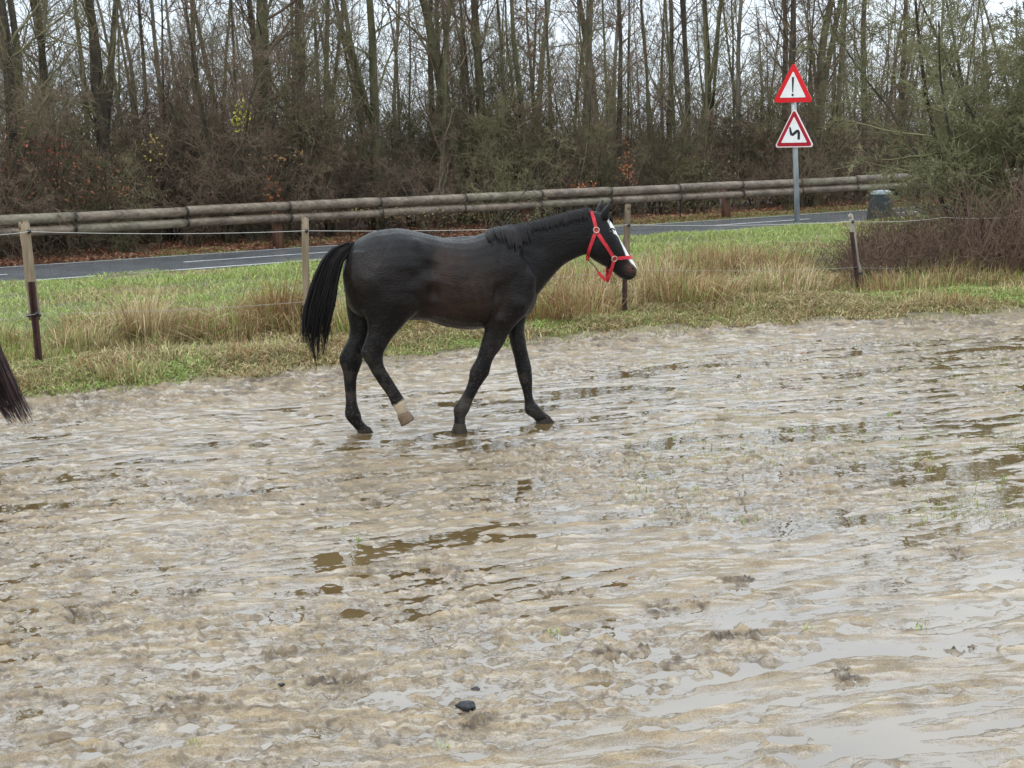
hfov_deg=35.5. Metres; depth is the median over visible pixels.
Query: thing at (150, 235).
bare shrub
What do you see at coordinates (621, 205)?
bare shrub
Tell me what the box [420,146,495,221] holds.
bare shrub
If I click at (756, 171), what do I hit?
bare shrub
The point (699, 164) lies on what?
leafy sapling
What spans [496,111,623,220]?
bare shrub
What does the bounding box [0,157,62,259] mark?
bare shrub
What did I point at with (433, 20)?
bare tree
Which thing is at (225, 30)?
bare shrub
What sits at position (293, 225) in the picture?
bare shrub
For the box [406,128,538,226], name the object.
bare shrub
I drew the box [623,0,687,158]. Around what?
bare tree
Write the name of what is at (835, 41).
bare tree
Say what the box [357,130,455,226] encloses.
bare shrub
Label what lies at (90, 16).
bare tree
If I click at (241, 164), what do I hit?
leafy sapling
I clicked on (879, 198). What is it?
trash bin
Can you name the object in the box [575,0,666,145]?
bare tree
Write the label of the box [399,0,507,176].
bare tree
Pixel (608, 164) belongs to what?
bare shrub
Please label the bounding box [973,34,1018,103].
bare shrub
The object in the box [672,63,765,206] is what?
bare shrub
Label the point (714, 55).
bare tree
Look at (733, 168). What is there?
bare shrub
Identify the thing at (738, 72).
bare tree
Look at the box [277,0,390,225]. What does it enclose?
bare tree
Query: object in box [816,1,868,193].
bare tree
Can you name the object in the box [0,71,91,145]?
bare shrub
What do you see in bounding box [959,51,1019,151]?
bare shrub
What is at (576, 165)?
bare shrub
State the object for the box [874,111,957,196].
bare shrub
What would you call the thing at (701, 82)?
bare tree
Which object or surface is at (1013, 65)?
bare tree
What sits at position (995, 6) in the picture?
sky
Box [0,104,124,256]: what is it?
bare shrub
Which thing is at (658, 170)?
bare shrub
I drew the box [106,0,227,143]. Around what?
bare tree
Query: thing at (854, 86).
bare tree
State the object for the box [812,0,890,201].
bare tree
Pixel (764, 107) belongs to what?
bare shrub
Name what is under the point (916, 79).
bare tree
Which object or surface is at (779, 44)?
bare tree
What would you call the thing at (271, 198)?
leafy sapling
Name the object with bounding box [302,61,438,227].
bare shrub
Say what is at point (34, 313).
wire fence
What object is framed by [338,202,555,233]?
leafy sapling
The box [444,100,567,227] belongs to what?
bare shrub
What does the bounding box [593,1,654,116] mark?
bare tree
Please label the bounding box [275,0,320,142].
bare tree
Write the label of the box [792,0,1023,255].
lichen bush
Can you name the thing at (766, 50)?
bare tree
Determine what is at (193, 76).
bare shrub
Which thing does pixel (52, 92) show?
bare shrub
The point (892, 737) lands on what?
puddle water
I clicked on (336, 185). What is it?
bare shrub
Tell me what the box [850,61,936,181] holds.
bare shrub
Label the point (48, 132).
bare shrub
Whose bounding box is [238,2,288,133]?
bare tree
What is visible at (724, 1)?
bare tree
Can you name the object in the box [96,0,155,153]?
bare tree
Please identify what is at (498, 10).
bare tree
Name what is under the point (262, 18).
bare tree
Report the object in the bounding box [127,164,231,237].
bare shrub
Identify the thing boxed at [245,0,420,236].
bare shrub
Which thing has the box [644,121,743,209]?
bare shrub
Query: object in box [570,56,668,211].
bare shrub
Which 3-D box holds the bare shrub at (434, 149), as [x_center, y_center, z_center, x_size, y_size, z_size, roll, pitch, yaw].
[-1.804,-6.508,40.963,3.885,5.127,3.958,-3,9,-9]
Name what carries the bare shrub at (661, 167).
on the ground at (650, 553)
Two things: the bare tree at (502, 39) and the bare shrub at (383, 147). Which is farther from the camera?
the bare tree at (502, 39)
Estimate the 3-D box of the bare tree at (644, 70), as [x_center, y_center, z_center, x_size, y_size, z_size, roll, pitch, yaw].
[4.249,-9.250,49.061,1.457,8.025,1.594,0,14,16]
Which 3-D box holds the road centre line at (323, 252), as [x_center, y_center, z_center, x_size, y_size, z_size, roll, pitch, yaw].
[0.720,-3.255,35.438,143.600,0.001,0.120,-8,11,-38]
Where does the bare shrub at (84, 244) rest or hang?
on the ground at (650, 553)
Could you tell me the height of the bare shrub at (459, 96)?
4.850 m
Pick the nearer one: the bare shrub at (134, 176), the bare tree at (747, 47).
the bare shrub at (134, 176)
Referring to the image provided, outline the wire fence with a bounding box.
[0,204,1023,363]
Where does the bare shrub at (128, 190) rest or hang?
on the ground at (650, 553)
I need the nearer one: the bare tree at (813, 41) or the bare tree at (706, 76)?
the bare tree at (706, 76)
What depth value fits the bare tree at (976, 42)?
51.40 m
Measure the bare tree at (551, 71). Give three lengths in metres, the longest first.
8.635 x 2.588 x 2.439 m
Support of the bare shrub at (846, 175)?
on the ground at (650, 553)
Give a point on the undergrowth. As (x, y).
(543, 108)
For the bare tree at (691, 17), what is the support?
on the ground at (650, 553)
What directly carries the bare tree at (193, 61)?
on the ground at (650, 553)
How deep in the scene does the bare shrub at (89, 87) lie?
37.04 m
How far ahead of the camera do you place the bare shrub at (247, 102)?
34.09 m
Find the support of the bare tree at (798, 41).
on the ground at (650, 553)
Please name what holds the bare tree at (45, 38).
on the ground at (650, 553)
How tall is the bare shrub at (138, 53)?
5.386 m
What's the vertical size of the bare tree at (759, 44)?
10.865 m
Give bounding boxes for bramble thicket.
[817,148,1023,288]
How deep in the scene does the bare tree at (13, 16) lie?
36.03 m
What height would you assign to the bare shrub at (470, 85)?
5.814 m
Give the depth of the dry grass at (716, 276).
18.38 m
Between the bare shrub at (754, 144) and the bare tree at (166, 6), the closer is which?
the bare tree at (166, 6)
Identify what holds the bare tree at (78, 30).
on the ground at (650, 553)
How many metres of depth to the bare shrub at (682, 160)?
48.17 m
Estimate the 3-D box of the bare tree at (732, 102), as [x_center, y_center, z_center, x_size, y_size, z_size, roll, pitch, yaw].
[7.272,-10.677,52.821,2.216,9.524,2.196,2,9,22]
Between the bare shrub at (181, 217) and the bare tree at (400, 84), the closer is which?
the bare shrub at (181, 217)
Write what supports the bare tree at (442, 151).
on the ground at (650, 553)
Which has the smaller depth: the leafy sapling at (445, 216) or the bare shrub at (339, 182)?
the leafy sapling at (445, 216)
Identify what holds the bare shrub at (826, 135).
on the ground at (650, 553)
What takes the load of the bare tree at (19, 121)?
on the ground at (650, 553)
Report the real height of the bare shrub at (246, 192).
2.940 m
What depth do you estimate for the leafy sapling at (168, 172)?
33.10 m
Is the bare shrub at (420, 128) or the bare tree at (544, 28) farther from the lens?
the bare tree at (544, 28)
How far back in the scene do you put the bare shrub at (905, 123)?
53.39 m
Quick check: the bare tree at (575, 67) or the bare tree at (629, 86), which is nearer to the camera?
the bare tree at (629, 86)
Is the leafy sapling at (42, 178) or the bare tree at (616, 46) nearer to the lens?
the leafy sapling at (42, 178)
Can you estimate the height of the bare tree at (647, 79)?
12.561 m
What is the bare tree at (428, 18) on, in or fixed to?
on the ground at (650, 553)
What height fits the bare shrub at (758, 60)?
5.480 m
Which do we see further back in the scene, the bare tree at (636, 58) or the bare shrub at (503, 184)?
the bare tree at (636, 58)
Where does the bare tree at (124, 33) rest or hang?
on the ground at (650, 553)
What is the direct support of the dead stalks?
on the ground at (650, 553)
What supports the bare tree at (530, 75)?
on the ground at (650, 553)
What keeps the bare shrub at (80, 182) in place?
on the ground at (650, 553)
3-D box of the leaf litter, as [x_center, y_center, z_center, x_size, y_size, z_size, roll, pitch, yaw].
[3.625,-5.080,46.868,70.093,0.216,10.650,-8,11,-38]
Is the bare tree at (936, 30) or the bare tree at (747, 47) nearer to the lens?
the bare tree at (747, 47)
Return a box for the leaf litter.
[0,189,1010,266]
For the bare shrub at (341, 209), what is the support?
on the ground at (650, 553)
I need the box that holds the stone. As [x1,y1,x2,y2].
[455,700,475,711]
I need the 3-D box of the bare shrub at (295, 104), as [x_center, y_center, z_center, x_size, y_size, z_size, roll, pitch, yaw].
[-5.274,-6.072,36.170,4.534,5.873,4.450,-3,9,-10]
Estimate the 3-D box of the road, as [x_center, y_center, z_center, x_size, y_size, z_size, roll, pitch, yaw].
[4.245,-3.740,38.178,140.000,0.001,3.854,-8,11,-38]
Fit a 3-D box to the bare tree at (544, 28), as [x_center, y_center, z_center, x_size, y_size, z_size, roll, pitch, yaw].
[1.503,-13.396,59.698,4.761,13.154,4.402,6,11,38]
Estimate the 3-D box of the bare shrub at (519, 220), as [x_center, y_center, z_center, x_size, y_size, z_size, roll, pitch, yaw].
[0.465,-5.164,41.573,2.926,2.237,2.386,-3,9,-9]
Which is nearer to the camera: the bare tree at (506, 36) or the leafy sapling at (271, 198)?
the leafy sapling at (271, 198)
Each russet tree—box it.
[473,0,568,219]
[566,0,669,215]
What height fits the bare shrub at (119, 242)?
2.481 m
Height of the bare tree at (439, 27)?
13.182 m
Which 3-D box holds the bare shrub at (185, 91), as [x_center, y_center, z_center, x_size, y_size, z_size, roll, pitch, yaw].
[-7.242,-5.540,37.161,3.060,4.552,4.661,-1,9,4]
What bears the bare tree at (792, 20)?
on the ground at (650, 553)
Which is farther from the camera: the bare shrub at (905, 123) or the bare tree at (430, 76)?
the bare shrub at (905, 123)
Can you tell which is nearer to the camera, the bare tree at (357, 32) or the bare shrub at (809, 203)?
the bare shrub at (809, 203)
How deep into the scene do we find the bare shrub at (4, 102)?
33.43 m
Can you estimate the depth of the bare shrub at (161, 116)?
39.26 m
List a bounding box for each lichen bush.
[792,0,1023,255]
[824,0,1023,234]
[860,0,1023,208]
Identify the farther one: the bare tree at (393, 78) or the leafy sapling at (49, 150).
the bare tree at (393, 78)
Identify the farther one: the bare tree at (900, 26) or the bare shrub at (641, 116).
the bare tree at (900, 26)
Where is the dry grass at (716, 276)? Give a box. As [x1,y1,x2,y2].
[0,228,1023,393]
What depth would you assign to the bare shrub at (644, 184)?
48.93 m
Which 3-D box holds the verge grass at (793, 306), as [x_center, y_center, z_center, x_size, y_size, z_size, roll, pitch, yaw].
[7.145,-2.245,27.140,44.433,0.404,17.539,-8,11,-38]
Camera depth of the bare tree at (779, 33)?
54.47 m
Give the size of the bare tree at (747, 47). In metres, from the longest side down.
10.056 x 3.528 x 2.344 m
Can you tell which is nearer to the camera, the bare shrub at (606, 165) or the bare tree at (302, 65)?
the bare shrub at (606, 165)
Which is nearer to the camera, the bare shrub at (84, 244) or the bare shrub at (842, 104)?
the bare shrub at (84, 244)
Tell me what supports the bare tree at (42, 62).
on the ground at (650, 553)
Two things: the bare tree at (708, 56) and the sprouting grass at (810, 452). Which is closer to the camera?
the sprouting grass at (810, 452)
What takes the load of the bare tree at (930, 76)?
on the ground at (650, 553)
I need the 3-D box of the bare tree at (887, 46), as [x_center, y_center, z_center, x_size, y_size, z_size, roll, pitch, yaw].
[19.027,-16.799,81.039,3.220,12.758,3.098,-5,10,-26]
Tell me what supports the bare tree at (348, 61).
on the ground at (650, 553)
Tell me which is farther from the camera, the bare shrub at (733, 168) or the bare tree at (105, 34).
the bare shrub at (733, 168)
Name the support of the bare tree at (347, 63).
on the ground at (650, 553)
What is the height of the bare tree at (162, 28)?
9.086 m
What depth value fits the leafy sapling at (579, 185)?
39.55 m
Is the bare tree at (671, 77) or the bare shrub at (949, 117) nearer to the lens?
the bare tree at (671, 77)
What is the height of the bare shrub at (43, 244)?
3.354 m
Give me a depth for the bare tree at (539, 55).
78.95 m
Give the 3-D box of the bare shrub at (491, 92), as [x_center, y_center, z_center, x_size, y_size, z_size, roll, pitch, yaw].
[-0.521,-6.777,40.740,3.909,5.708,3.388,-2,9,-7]
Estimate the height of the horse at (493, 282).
1.720 m
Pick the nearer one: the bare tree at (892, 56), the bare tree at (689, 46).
the bare tree at (689, 46)
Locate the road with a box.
[0,203,1005,281]
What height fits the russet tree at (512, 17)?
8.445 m
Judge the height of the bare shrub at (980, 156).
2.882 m
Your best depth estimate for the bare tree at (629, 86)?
46.43 m
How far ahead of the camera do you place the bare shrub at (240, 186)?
34.53 m
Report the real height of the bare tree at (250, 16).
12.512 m
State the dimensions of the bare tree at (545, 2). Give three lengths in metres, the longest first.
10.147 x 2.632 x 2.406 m
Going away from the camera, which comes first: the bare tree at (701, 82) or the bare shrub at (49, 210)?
the bare shrub at (49, 210)
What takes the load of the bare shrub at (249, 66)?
on the ground at (650, 553)
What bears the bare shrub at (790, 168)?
on the ground at (650, 553)
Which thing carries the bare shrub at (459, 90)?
on the ground at (650, 553)
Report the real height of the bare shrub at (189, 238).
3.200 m
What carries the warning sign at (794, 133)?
attached to the sign pole
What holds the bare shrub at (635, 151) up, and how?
on the ground at (650, 553)
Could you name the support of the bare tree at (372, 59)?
on the ground at (650, 553)
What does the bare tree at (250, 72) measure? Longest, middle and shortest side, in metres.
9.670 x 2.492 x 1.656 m
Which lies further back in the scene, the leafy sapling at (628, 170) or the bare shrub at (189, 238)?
the leafy sapling at (628, 170)
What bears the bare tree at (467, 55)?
on the ground at (650, 553)
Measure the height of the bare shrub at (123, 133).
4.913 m
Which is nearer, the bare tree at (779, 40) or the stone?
the stone
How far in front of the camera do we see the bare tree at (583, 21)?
61.73 m
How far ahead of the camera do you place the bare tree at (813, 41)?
66.61 m
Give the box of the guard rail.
[0,168,1017,248]
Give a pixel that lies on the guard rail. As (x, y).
(276, 217)
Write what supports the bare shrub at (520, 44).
on the ground at (650, 553)
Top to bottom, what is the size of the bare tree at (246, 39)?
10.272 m
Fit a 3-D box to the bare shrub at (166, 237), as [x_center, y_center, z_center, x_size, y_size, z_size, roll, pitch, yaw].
[-7.796,-5.516,35.702,3.778,4.986,3.849,-6,10,-31]
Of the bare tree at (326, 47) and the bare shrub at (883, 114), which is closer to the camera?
the bare tree at (326, 47)
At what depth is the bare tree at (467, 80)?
40.48 m
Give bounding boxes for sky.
[0,0,1023,147]
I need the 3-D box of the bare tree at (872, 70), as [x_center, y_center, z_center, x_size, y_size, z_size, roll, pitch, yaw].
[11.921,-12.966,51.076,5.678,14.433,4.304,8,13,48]
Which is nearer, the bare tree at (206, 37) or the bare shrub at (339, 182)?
the bare shrub at (339, 182)
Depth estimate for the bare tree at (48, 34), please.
43.80 m
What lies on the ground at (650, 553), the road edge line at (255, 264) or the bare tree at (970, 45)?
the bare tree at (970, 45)
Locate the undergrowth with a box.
[0,1,1008,207]
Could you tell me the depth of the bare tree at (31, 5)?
42.76 m
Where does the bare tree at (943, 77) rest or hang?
on the ground at (650, 553)
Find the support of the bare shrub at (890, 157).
on the ground at (650, 553)
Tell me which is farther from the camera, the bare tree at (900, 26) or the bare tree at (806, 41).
the bare tree at (806, 41)
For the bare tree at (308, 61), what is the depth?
40.09 m
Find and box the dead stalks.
[729,240,850,273]
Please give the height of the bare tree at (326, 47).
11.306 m
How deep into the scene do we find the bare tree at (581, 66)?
42.94 m
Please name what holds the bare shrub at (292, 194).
on the ground at (650, 553)
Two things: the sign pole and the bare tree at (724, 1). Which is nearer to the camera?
the sign pole
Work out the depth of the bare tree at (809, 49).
53.81 m
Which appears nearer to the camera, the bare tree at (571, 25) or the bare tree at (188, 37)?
the bare tree at (571, 25)
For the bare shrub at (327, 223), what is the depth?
36.20 m
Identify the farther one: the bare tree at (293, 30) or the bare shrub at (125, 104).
the bare tree at (293, 30)
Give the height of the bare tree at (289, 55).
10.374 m
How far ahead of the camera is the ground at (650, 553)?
8.30 m
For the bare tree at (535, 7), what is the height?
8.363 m
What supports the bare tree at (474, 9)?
on the ground at (650, 553)
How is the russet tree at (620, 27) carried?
on the ground at (650, 553)
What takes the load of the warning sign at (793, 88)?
attached to the sign pole
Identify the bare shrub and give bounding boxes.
[0,9,169,241]
[0,11,124,258]
[0,19,114,249]
[0,53,44,252]
[0,57,27,166]
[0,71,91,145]
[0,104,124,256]
[0,109,142,263]
[0,154,62,224]
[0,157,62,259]
[1,26,196,244]
[1,126,127,241]
[2,134,91,247]
[6,136,141,248]
[24,23,232,232]
[27,142,172,254]
[34,44,185,235]
[35,36,255,243]
[46,135,167,250]
[70,131,155,237]
[77,115,235,242]
[84,20,262,242]
[85,132,205,245]
[93,104,268,247]
[99,0,318,243]
[118,66,214,231]
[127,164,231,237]
[128,43,272,238]
[132,120,311,243]
[139,3,289,225]
[139,5,289,228]
[152,62,251,228]
[164,140,269,239]
[173,4,344,164]
[191,0,366,238]
[201,127,303,231]
[215,115,387,236]
[226,127,357,243]
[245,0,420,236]
[265,144,344,234]
[269,72,409,236]
[287,140,380,224]
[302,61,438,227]
[304,53,411,226]
[313,101,465,230]
[313,136,392,230]
[334,0,499,223]
[340,144,419,224]
[345,128,468,234]
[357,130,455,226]
[362,36,512,224]
[382,13,555,219]
[382,108,460,213]
[388,83,449,220]
[396,56,518,219]
[401,0,584,224]
[404,50,529,215]
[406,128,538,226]
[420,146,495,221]
[424,4,572,222]
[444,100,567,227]
[460,9,585,219]
[473,153,573,221]
[487,20,609,216]
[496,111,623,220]
[501,111,562,216]
[515,57,620,212]
[529,32,649,215]
[540,122,644,209]
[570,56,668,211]
[573,118,661,210]
[574,103,728,212]
[583,146,651,218]
[592,30,699,208]
[611,73,701,214]
[613,135,661,208]
[630,33,736,201]
[639,119,732,208]
[639,130,748,213]
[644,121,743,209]
[657,29,764,202]
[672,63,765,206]
[683,146,801,203]
[698,67,784,206]
[703,20,848,204]
[708,128,789,209]
[722,26,821,206]
[724,122,876,211]
[733,23,872,206]
[743,0,904,206]
[744,79,807,162]
[757,18,895,199]
[757,115,849,198]
[766,119,860,204]
[809,123,900,205]
[825,44,926,195]
[827,132,865,199]
[841,124,906,200]
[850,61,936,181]
[856,94,956,200]
[859,82,928,167]
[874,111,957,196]
[894,37,995,171]
[907,141,1019,192]
[912,63,1009,194]
[914,69,1009,191]
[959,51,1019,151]
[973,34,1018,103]
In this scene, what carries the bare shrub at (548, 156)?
on the ground at (650, 553)
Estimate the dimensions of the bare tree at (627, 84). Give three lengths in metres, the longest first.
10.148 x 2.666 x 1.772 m
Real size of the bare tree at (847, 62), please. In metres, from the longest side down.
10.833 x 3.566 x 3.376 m
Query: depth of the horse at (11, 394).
10.88 m
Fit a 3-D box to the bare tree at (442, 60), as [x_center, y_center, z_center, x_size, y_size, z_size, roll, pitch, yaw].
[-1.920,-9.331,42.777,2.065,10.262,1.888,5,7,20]
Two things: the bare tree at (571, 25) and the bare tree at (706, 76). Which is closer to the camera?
the bare tree at (706, 76)
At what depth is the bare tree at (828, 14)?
47.87 m
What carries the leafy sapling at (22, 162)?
on the ground at (650, 553)
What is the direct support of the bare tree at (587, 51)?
on the ground at (650, 553)
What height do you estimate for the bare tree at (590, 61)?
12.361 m
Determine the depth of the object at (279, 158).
34.52 m
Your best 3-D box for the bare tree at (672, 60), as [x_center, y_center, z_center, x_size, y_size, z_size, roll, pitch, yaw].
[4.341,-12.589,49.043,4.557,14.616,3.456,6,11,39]
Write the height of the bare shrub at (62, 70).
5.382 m
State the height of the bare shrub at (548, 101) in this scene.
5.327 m
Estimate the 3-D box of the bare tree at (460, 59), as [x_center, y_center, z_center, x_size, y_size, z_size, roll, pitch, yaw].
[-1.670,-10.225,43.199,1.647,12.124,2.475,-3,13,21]
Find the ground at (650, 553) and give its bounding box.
[0,137,1023,767]
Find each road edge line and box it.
[0,206,923,267]
[1,216,919,282]
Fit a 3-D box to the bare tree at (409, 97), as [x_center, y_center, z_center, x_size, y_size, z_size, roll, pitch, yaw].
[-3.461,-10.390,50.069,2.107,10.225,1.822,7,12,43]
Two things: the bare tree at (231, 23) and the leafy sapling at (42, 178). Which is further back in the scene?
the bare tree at (231, 23)
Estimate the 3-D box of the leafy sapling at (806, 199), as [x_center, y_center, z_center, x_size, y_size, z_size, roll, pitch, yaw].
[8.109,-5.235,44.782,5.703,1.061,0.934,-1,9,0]
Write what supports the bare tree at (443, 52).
on the ground at (650, 553)
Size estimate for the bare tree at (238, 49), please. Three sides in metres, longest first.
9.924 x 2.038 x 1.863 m
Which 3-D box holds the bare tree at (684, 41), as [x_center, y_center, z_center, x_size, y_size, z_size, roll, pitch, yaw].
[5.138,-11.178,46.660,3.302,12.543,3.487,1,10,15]
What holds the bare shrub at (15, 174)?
on the ground at (650, 553)
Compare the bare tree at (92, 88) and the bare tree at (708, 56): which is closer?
the bare tree at (92, 88)
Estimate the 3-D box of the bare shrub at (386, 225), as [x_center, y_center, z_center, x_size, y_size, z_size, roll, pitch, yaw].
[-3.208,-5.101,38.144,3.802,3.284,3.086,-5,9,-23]
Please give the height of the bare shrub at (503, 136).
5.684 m
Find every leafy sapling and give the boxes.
[0,117,51,255]
[1,138,167,256]
[24,127,79,254]
[51,167,166,253]
[141,116,184,249]
[221,91,268,242]
[233,192,484,238]
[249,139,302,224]
[262,169,284,201]
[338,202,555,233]
[562,162,599,208]
[614,120,640,203]
[622,191,744,216]
[664,141,740,214]
[739,183,903,208]
[888,121,914,201]
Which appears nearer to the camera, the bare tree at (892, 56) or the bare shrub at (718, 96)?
the bare shrub at (718, 96)
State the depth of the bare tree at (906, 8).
54.04 m
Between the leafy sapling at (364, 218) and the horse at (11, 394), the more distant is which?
the leafy sapling at (364, 218)
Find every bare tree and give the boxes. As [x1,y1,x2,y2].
[0,0,49,249]
[0,0,79,245]
[0,0,96,240]
[0,0,128,252]
[0,0,195,246]
[2,0,76,222]
[2,0,86,163]
[7,0,98,141]
[27,0,134,239]
[51,0,104,139]
[65,0,156,153]
[95,0,159,132]
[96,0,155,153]
[105,0,163,164]
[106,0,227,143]
[121,0,221,216]
[125,0,201,237]
[143,0,249,144]
[145,0,247,118]
[159,0,254,240]
[165,0,222,110]
[167,0,379,236]
[192,0,270,237]
[212,0,310,233]
[215,0,287,152]
[217,1,252,118]
[222,0,286,225]
[230,0,372,238]
[237,0,348,169]
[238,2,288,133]
[243,0,332,91]
[267,0,334,228]
[268,0,314,188]
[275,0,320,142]
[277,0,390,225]
[278,0,368,227]
[283,0,345,153]
[286,0,397,227]
[288,0,354,150]
[289,0,455,230]
[309,0,392,156]
[313,0,381,181]
[330,0,363,141]
[347,0,368,124]
[360,0,423,148]
[367,0,494,225]
[377,0,420,167]
[379,0,423,164]
[388,1,470,223]
[389,0,470,220]
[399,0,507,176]
[401,0,486,140]
[407,0,472,217]
[409,0,484,228]
[417,4,471,107]
[423,0,539,223]
[434,0,494,217]
[436,0,516,223]
[449,0,534,216]
[449,3,490,107]
[469,0,526,116]
[482,2,517,129]
[490,0,532,130]
[491,0,598,169]
[497,0,578,219]
[508,0,573,138]
[514,0,581,208]
[532,3,561,126]
[534,0,639,210]
[536,4,568,128]
[537,0,630,125]
[541,0,629,212]
[550,0,632,163]
[551,0,617,151]
[557,4,598,124]
[560,0,649,204]
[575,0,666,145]
[593,0,669,211]
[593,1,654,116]
[595,0,714,204]
[606,0,697,213]
[611,0,654,211]
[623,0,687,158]
[624,0,652,125]
[626,0,665,165]
[634,0,719,212]
[639,0,723,138]
[644,0,741,208]
[662,0,746,206]
[662,0,763,211]
[667,0,745,205]
[671,1,735,205]
[679,8,719,109]
[701,0,767,199]
[708,0,756,164]
[711,0,804,206]
[719,1,762,139]
[726,0,823,203]
[731,4,779,127]
[738,0,872,204]
[741,0,781,201]
[742,0,911,204]
[744,0,805,132]
[769,3,810,148]
[771,8,782,120]
[780,0,835,99]
[788,0,866,201]
[790,1,833,129]
[796,0,834,118]
[797,0,961,198]
[806,1,870,110]
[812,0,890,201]
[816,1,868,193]
[817,12,869,139]
[831,0,874,202]
[843,0,939,195]
[846,6,885,121]
[849,0,935,134]
[861,0,906,189]
[870,1,902,119]
[875,1,935,194]
[883,0,912,102]
[883,1,939,131]
[902,0,950,127]
[905,0,977,195]
[910,0,973,194]
[916,0,993,195]
[925,0,954,117]
[926,0,1010,135]
[944,0,1001,133]
[959,0,1004,118]
[961,2,982,114]
[966,1,1006,102]
[993,0,1019,150]
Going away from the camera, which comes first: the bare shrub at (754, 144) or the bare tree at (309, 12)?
the bare tree at (309, 12)
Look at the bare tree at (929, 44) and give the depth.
94.81 m
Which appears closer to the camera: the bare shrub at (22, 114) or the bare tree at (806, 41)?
the bare shrub at (22, 114)
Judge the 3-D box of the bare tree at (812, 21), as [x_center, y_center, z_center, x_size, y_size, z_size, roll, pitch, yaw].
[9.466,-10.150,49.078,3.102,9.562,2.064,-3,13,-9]
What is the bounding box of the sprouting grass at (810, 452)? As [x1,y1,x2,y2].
[184,324,1023,749]
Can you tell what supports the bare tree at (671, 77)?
on the ground at (650, 553)
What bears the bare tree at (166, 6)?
on the ground at (650, 553)
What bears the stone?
on the ground at (650, 553)
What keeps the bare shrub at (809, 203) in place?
on the ground at (650, 553)
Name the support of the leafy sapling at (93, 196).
on the ground at (650, 553)
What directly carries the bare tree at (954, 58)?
on the ground at (650, 553)
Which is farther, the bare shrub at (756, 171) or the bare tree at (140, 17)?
the bare shrub at (756, 171)
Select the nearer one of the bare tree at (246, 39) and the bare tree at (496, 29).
the bare tree at (246, 39)
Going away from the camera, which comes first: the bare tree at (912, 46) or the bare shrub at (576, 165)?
the bare shrub at (576, 165)
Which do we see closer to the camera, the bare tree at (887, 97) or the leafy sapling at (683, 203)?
the leafy sapling at (683, 203)
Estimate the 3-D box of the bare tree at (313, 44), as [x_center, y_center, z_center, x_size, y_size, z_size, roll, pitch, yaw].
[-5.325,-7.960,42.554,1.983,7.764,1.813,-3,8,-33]
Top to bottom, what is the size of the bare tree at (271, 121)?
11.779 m
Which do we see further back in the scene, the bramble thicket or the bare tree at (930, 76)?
the bare tree at (930, 76)
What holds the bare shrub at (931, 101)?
on the ground at (650, 553)
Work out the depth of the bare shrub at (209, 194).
36.31 m
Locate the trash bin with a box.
[867,190,892,219]
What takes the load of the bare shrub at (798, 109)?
on the ground at (650, 553)
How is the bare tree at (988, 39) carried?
on the ground at (650, 553)
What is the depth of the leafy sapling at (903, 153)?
47.52 m
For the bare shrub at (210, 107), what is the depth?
40.86 m
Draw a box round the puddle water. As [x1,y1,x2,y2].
[0,325,1023,767]
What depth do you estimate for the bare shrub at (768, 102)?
48.07 m
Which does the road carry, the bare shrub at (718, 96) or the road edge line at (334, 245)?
the road edge line at (334, 245)
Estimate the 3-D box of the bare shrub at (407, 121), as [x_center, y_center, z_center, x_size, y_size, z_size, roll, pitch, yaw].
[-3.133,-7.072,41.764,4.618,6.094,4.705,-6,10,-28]
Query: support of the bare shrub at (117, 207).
on the ground at (650, 553)
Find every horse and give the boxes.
[0,345,31,425]
[297,200,636,433]
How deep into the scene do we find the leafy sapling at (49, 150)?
31.82 m
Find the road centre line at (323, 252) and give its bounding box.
[0,211,915,274]
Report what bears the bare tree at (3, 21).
on the ground at (650, 553)
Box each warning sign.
[774,64,811,102]
[776,110,812,147]
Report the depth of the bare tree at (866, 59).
76.58 m
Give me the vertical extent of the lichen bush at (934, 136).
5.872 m
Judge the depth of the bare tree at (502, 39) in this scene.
64.07 m
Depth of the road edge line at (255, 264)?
28.65 m
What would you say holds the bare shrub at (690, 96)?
on the ground at (650, 553)
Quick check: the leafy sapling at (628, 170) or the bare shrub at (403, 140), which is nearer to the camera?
the leafy sapling at (628, 170)
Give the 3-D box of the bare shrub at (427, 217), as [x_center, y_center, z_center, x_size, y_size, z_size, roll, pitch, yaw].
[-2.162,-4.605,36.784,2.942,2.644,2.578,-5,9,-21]
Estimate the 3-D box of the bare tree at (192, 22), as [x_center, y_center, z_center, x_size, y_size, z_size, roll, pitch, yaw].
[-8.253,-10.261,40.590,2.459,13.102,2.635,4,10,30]
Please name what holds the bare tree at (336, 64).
on the ground at (650, 553)
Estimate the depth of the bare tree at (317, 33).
52.30 m
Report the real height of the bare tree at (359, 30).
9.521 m
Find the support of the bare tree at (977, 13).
on the ground at (650, 553)
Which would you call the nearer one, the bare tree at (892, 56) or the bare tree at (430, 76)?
the bare tree at (430, 76)
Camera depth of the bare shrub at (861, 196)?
46.42 m
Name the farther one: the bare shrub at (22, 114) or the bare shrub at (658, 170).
the bare shrub at (658, 170)
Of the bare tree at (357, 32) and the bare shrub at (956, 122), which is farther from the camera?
the bare tree at (357, 32)
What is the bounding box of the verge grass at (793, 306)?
[0,213,1023,397]
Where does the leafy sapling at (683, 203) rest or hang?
on the ground at (650, 553)
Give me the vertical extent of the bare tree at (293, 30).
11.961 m
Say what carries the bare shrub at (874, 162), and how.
on the ground at (650, 553)
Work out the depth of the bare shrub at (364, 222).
42.40 m
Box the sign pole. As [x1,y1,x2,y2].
[791,102,799,221]

